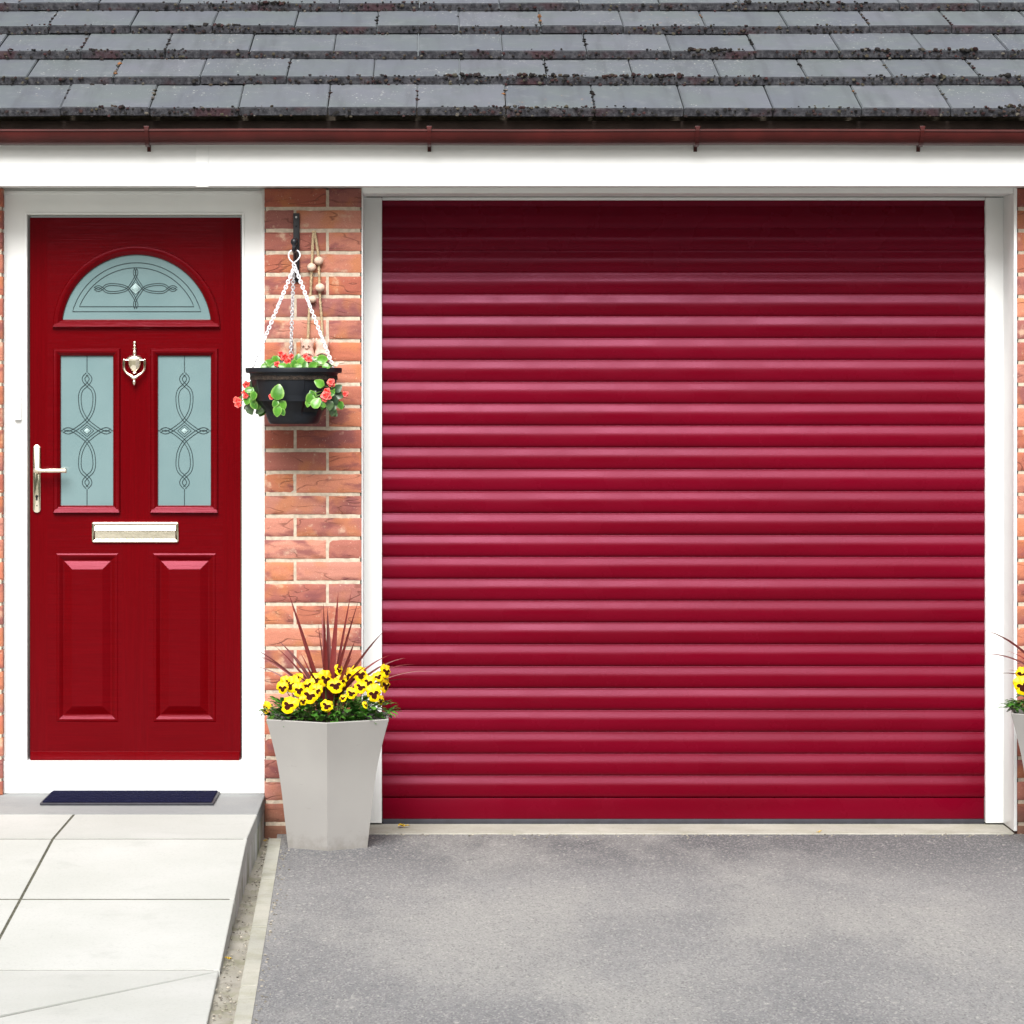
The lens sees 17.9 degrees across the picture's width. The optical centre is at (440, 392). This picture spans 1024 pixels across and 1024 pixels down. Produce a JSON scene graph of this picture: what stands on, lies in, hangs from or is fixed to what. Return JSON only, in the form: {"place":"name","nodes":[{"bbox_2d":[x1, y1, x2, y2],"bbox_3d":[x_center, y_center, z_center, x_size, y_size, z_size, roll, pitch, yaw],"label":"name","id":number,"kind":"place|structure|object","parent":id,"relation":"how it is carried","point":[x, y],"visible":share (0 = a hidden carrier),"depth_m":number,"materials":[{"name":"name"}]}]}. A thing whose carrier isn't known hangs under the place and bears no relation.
{"place":"outdoors","nodes":[
{"label":"outdoors","id":0,"kind":"place"},
{"bbox_2d":[0,793,264,1023],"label":"path","id":1,"kind":"structure","parent":0,"point":[118,914],"depth_m":9.14,"materials":[{"name":"concrete"}]},
{"bbox_2d":[40,790,219,804],"bbox_3d":[-1.041,1.364,10.928,0.578,0.013,0.327,0,0,0],"label":"door mat","id":2,"kind":"object","parent":1,"relation":"on","point":[132,797],"depth_m":10.87,"materials":[{"name":"blue fabric"}]},
{"bbox_2d":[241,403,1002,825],"bbox_3d":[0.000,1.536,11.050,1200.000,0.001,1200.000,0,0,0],"label":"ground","id":3,"kind":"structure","parent":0,"point":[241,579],"depth_m":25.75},
{"bbox_2d":[209,838,267,1023],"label":"gravel strip","id":4,"kind":"object","parent":3,"relation":"on","point":[236,943],"visible":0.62,"depth_m":8.76,"materials":[{"name":"beige gravel"}]},
{"bbox_2d":[208,833,1022,1023],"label":"grit","id":5,"kind":"object","parent":4,"relation":"on","point":[228,987],"visible":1,"depth_m":9.44,"materials":[{"name":"gravel"}]},
{"bbox_2d":[233,838,280,1023],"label":"kerb","id":6,"kind":"structure","parent":3,"relation":"on","point":[247,995],"depth_m":8.92,"materials":[{"name":"concrete"}]},
{"bbox_2d":[0,0,1023,838],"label":"house","id":7,"kind":"structure","parent":3,"relation":"on","point":[658,458],"depth_m":11.27,"materials":[{"name":"brick"}]},
{"bbox_2d":[30,217,240,759],"bbox_3d":[-1.046,0.331,11.113,0.723,1.863,0.102,0,0,0],"label":"front door","id":8,"kind":"structure","parent":7,"relation":"in","point":[135,322],"depth_m":11.12,"materials":[{"name":"red wood"}]},
{"bbox_2d":[291,213,299,281],"bbox_3d":[-0.489,-0.493,10.933,0.023,0.236,0.222,0,0,0],"label":"wall bracket","id":9,"kind":"object","parent":7,"relation":"attached to","point":[295,241],"depth_m":11.04,"materials":[{"name":"black metal"}]},
{"bbox_2d":[245,250,341,423],"bbox_3d":[-0.490,-0.186,10.850,0.323,0.583,0.323,0,0,0],"label":"hanging basket","id":10,"kind":"object","parent":9,"relation":"hanging from","point":[297,384],"visible":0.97,"depth_m":10.76,"materials":[{"name":"black plastic"}]},
{"bbox_2d":[233,381,264,416],"bbox_3d":[-0.635,0.019,10.827,0.097,0.124,0.080,0,0,27],"label":"begonia","id":11,"kind":"object","parent":10,"relation":"in","point":[249,393],"visible":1,"depth_m":10.81,"materials":[{"name":"green plant"}]},
{"bbox_2d":[268,384,286,416],"bbox_3d":[-0.536,0.026,10.680,0.051,0.109,0.052,0,0,45],"label":"begonia","id":12,"kind":"object","parent":10,"relation":"in","point":[279,405],"visible":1,"depth_m":10.68,"materials":[{"name":"green plant"}]},
{"bbox_2d":[260,351,332,367],"bbox_3d":[-0.484,-0.102,10.789,0.215,0.073,0.201,0,0,-23],"label":"begonia","id":13,"kind":"object","parent":10,"relation":"on","point":[298,360],"visible":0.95,"depth_m":10.75,"materials":[{"name":"green plant"}]},
{"bbox_2d":[305,379,347,416],"bbox_3d":[-0.370,0.017,10.714,0.162,0.126,0.070,0,0,-34],"label":"begonia","id":14,"kind":"object","parent":10,"relation":"in","point":[329,398],"visible":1,"depth_m":10.70,"materials":[{"name":"green plant"}]},
{"bbox_2d":[322,361,343,366],"bbox_3d":[-0.357,-0.092,10.780,0.073,0.022,0.024,0,0,0],"label":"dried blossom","id":15,"kind":"object","parent":10,"relation":"in","point":[335,364],"visible":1,"depth_m":10.78,"materials":[{"name":"plant"}]},
{"bbox_2d":[300,230,329,361],"bbox_3d":[-0.427,-0.326,11.013,0.104,0.452,0.066,0,0,0],"label":"bead rope","id":16,"kind":"object","parent":7,"relation":"attached to","point":[307,344],"visible":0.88,"depth_m":11.02,"materials":[{"name":"wood"}]},
{"bbox_2d":[381,197,985,823],"bbox_3d":[0.848,0.354,11.309,2.209,2.303,0.083,0,0,0],"label":"garage door","id":17,"kind":"structure","parent":7,"relation":"in","point":[683,501],"depth_m":11.27,"materials":[{"name":"red metal"}]},
{"bbox_2d":[369,823,1013,834],"bbox_3d":[0.843,1.512,11.190,2.222,0.024,0.319,0,0,0],"label":"threshold","id":18,"kind":"object","parent":3,"relation":"on","point":[858,829],"visible":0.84,"depth_m":11.13,"materials":[{"name":"concrete"}]},
{"bbox_2d":[251,834,1023,1023],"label":"driveway","id":19,"kind":"structure","parent":0,"point":[646,929],"depth_m":9.07,"materials":[{"name":"grey asphalt"}]},
{"bbox_2d":[266,709,388,850],"bbox_3d":[-0.373,1.289,10.788,0.407,0.429,0.466,0,0,0],"label":"planter","id":20,"kind":"object","parent":19,"relation":"on","point":[327,772],"visible":0.83,"depth_m":10.65,"materials":[{"name":"plastic"}]},
{"bbox_2d":[258,664,401,726],"bbox_3d":[-0.368,1.000,10.792,0.480,0.196,0.409,0,0,0],"label":"pansy plant","id":21,"kind":"object","parent":20,"relation":"on","point":[307,692],"visible":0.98,"depth_m":10.71,"materials":[{"name":"yellow plant"}]},
{"bbox_2d":[243,590,440,715],"bbox_3d":[-0.329,0.865,10.773,0.674,0.423,0.202,0,0,9],"label":"cordyline","id":22,"kind":"object","parent":20,"relation":"in","point":[328,654],"visible":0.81,"depth_m":10.77,"materials":[{"name":"brown plant"}]},
{"bbox_2d":[1011,707,1023,767],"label":"planter","id":23,"kind":"object","parent":19,"relation":"on","point":[1018,720],"visible":0.89,"depth_m":10.71,"materials":[{"name":"plastic"}]},
{"bbox_2d":[989,631,1023,673],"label":"cordyline","id":24,"kind":"object","parent":23,"relation":"in","point":[1018,647],"visible":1,"depth_m":10.77,"materials":[{"name":"brown plant"}]},
{"bbox_2d":[998,667,1023,712],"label":"pansy plant","id":25,"kind":"object","parent":23,"relation":"on","point":[1018,682],"visible":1,"depth_m":10.75,"materials":[{"name":"yellow plant"}]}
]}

